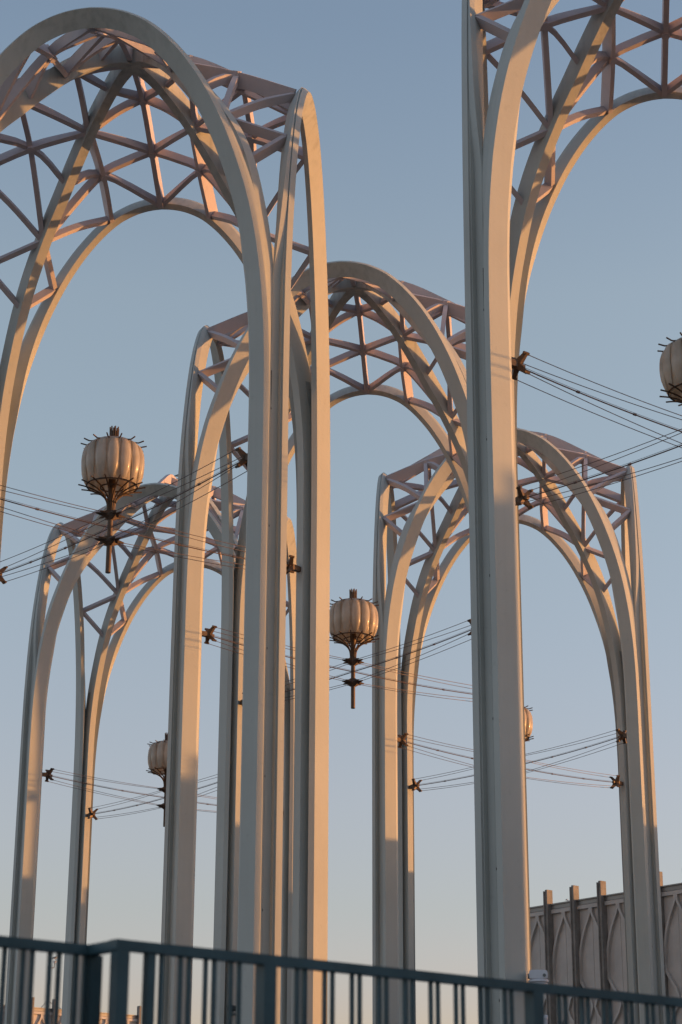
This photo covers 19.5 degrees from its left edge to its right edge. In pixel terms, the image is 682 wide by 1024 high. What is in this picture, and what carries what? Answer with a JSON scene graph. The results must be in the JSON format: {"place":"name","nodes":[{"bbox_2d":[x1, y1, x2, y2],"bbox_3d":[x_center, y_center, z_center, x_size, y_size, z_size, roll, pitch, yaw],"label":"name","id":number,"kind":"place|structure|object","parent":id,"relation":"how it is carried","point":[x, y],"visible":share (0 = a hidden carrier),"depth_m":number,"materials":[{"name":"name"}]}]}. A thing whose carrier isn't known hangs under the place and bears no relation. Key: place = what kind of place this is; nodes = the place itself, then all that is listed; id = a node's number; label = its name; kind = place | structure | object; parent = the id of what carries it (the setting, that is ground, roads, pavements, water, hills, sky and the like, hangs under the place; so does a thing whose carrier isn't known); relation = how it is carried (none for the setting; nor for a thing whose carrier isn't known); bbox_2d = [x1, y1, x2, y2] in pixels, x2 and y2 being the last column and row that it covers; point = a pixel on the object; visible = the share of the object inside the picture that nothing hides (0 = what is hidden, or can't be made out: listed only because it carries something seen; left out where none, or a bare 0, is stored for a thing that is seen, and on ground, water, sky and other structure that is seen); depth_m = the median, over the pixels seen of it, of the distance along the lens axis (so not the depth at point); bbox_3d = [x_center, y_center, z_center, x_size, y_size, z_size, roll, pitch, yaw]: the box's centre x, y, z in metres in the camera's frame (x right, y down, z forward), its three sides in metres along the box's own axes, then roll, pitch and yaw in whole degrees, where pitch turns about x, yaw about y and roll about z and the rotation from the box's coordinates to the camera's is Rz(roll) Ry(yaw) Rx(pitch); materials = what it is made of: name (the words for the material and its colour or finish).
{"place":"outdoors","nodes":[
{"label":"outdoors","id":0,"kind":"place"},
{"bbox_2d":[3,997,140,1023],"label":"panelled building","id":1,"kind":"structure","parent":0,"point":[37,1015],"depth_m":160.18,"materials":[{"name":"concrete"}]},
{"bbox_2d":[4,474,295,1023],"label":"arch tower","id":2,"kind":"structure","parent":0,"point":[42,637],"depth_m":97.71,"materials":[{"name":"paint"}]},
{"bbox_2d":[51,732,217,826],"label":"hanging lantern","id":3,"kind":"object","parent":2,"relation":"hanging from","point":[157,758],"visible":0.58,"depth_m":94.57,"materials":[{"name":"metal"}]},
{"bbox_2d":[0,7,329,1023],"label":"arch tower","id":4,"kind":"structure","parent":0,"point":[122,47],"depth_m":59.51,"materials":[{"name":"paint"}]},
{"bbox_2d":[0,426,288,581],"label":"hanging lantern","id":5,"kind":"object","parent":4,"relation":"hanging from","point":[112,465],"visible":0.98,"depth_m":57.86,"materials":[{"name":"plastic"}]},
{"bbox_2d":[161,261,470,1023],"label":"arch tower","id":6,"kind":"structure","parent":0,"point":[380,292],"depth_m":74.02,"materials":[{"name":"paint"}]},
{"bbox_2d":[210,589,471,708],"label":"hanging lantern","id":7,"kind":"object","parent":6,"relation":"hanging from","point":[353,621],"visible":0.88,"depth_m":72.85,"materials":[{"name":"metal"}]},
{"bbox_2d":[0,0,681,1023],"label":"sky","id":8,"kind":"structure","parent":0,"point":[383,78],"materials":[{"name":"blue"}]},
{"bbox_2d":[461,0,681,1023],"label":"arch tower","id":9,"kind":"structure","parent":0,"point":[500,248],"depth_m":47.17,"materials":[{"name":"paint"}]},
{"bbox_2d":[517,332,681,506],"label":"hanging lantern","id":10,"kind":"object","parent":9,"relation":"hanging from","point":[670,366],"visible":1,"depth_m":51.30,"materials":[{"name":"metal"}]},
{"bbox_2d":[530,871,681,1023],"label":"panelled building","id":11,"kind":"structure","parent":0,"point":[576,941],"depth_m":103.71,"materials":[{"name":"concrete"}]},
{"label":"plaza","id":12,"kind":"structure","parent":0,"visible":0},
{"bbox_2d":[0,936,681,1023],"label":"railing","id":13,"kind":"object","parent":12,"relation":"on","point":[120,950],"visible":1,"depth_m":7.41,"materials":[{"name":"metal"}]},
{"bbox_2d":[372,428,665,1023],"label":"arch tower","id":14,"kind":"structure","parent":12,"relation":"on","point":[395,784],"depth_m":86.74,"materials":[{"name":"paint"}]},
{"bbox_2d":[403,706,622,790],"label":"hanging lantern","id":15,"kind":"object","parent":14,"relation":"hanging from","point":[528,722],"visible":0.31,"depth_m":87.94,"materials":[{"name":"metal"}]},
{"bbox_2d":[528,970,548,983],"bbox_3d":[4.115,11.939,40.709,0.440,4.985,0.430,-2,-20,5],"label":"floodlight","id":16,"kind":"object","parent":12,"relation":"on","point":[538,976],"visible":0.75,"depth_m":41.36,"materials":[{"name":"white plastic"}]},
{"bbox_2d":[544,1015,547,1023],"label":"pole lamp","id":17,"kind":"object","parent":12,"relation":"on","point":[546,1019],"visible":0.64,"depth_m":38.30,"materials":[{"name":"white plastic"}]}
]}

